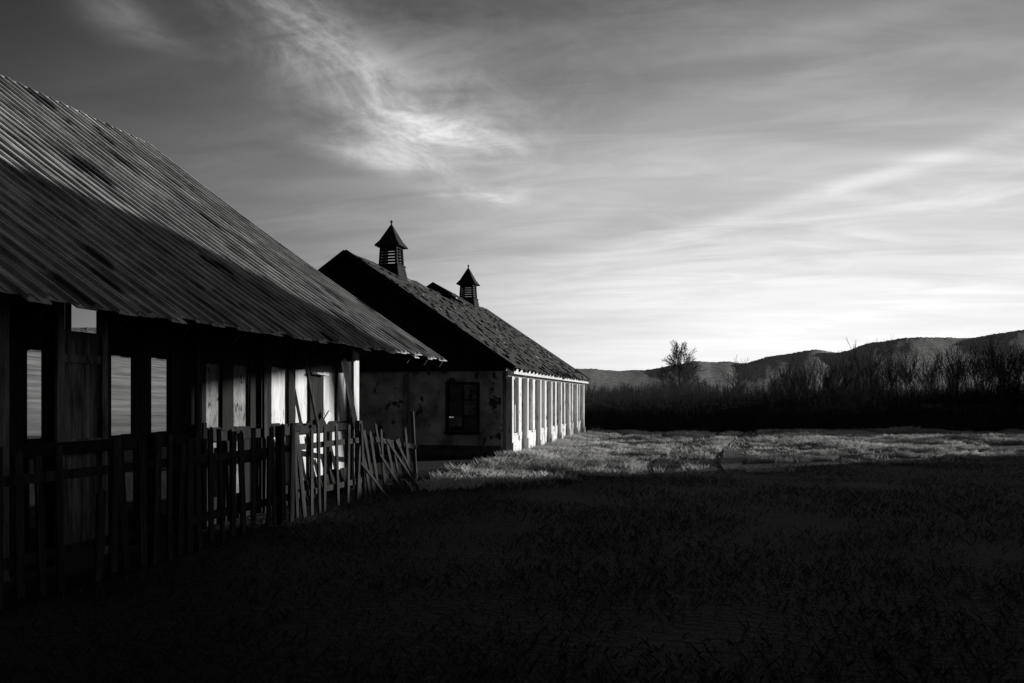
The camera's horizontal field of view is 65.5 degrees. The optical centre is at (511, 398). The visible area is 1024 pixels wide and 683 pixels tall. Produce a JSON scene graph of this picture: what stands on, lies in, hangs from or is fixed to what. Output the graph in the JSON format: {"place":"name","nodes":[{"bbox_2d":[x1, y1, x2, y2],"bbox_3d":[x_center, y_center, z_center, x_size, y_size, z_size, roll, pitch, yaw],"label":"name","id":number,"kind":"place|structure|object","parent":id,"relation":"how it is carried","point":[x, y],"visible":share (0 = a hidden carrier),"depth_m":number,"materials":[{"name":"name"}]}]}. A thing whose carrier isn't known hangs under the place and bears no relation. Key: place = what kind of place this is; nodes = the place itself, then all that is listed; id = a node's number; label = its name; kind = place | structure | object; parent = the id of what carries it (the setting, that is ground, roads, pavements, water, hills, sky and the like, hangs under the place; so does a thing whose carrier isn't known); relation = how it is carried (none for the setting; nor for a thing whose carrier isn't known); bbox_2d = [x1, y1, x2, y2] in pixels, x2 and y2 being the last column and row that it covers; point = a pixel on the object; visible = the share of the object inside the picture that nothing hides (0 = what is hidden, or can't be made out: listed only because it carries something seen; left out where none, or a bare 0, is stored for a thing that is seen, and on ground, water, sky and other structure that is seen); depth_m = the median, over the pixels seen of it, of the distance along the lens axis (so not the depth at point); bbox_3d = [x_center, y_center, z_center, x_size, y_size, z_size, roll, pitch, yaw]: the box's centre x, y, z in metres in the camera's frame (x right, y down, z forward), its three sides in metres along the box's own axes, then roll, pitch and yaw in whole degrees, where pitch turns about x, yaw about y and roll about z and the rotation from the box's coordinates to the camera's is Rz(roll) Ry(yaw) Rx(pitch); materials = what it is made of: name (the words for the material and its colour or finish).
{"place":"outdoors","nodes":[
{"label":"outdoors","id":0,"kind":"place"},
{"bbox_2d":[0,75,446,581],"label":"pole barn","id":1,"kind":"structure","parent":0,"point":[146,251],"depth_m":10.07,"materials":[{"name":"metal"}]},
{"bbox_2d":[0,292,107,581],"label":"door and battens","id":2,"kind":"structure","parent":1,"relation":"in","point":[80,358],"depth_m":7.83,"materials":[{"name":"black wood"}]},
{"bbox_2d":[27,352,453,438],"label":"meadow slope","id":3,"kind":"structure","parent":0,"point":[120,395],"depth_m":83.84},
{"bbox_2d":[0,432,1023,682],"bbox_3d":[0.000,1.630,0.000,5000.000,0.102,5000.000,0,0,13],"label":"ground","id":4,"kind":"structure","parent":0,"point":[436,606],"depth_m":6.84,"materials":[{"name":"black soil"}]},
{"bbox_2d":[0,411,418,609],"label":"picket fence","id":5,"kind":"object","parent":4,"relation":"on","point":[189,459],"visible":0.99,"depth_m":8.00,"materials":[{"name":"grey wood"}]},
{"bbox_2d":[248,220,590,456],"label":"long shed with cupolas","id":6,"kind":"structure","parent":4,"relation":"on","point":[493,383],"depth_m":22.49,"materials":[{"name":"black wood"}]},
{"bbox_2d":[287,382,480,434],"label":"front window frames","id":7,"kind":"structure","parent":6,"relation":"in","point":[478,432],"depth_m":22.01,"materials":[{"name":"black wood"}]},
{"bbox_2d":[287,385,529,430],"bbox_3d":[-3.067,0.290,29.317,9.018,1.340,13.390,0,0,13],"label":"window glass","id":8,"kind":"structure","parent":6,"relation":"in","point":[455,391],"depth_m":22.07,"materials":[{"name":"black glass"}]},
{"bbox_2d":[657,340,708,389],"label":"bare tree","id":9,"kind":"object","parent":4,"relation":"on","point":[677,356],"visible":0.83,"depth_m":64.30,"materials":[{"name":"grey plant"}]},
{"bbox_2d":[584,376,1023,432],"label":"brush hedge","id":10,"kind":"object","parent":4,"relation":"on","point":[653,410],"visible":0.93,"depth_m":39.42,"materials":[{"name":"black plant"}]},
{"bbox_2d":[586,336,1023,406],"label":"distant bare trees","id":11,"kind":"object","parent":4,"relation":"on","point":[997,369],"visible":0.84,"depth_m":48.20,"materials":[{"name":"grey plant"}]},
{"bbox_2d":[0,0,1023,370],"label":"sky","id":12,"kind":"structure","parent":0,"point":[616,181],"materials":[{"name":"grey"}]},
{"bbox_2d":[27,327,1023,395],"bbox_3d":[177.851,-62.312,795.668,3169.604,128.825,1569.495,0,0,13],"label":"hills","id":13,"kind":"structure","parent":0,"point":[762,369],"depth_m":1216.25,"materials":[{"name":"black plant"}]},
{"bbox_2d":[653,435,755,475],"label":"path","id":14,"kind":"structure","parent":0,"point":[728,458],"depth_m":21.79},
{"bbox_2d":[404,426,1023,491],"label":"dry grass","id":15,"kind":"structure","parent":0,"point":[591,448],"depth_m":23.68,"materials":[{"name":"grey plant"}]}
]}

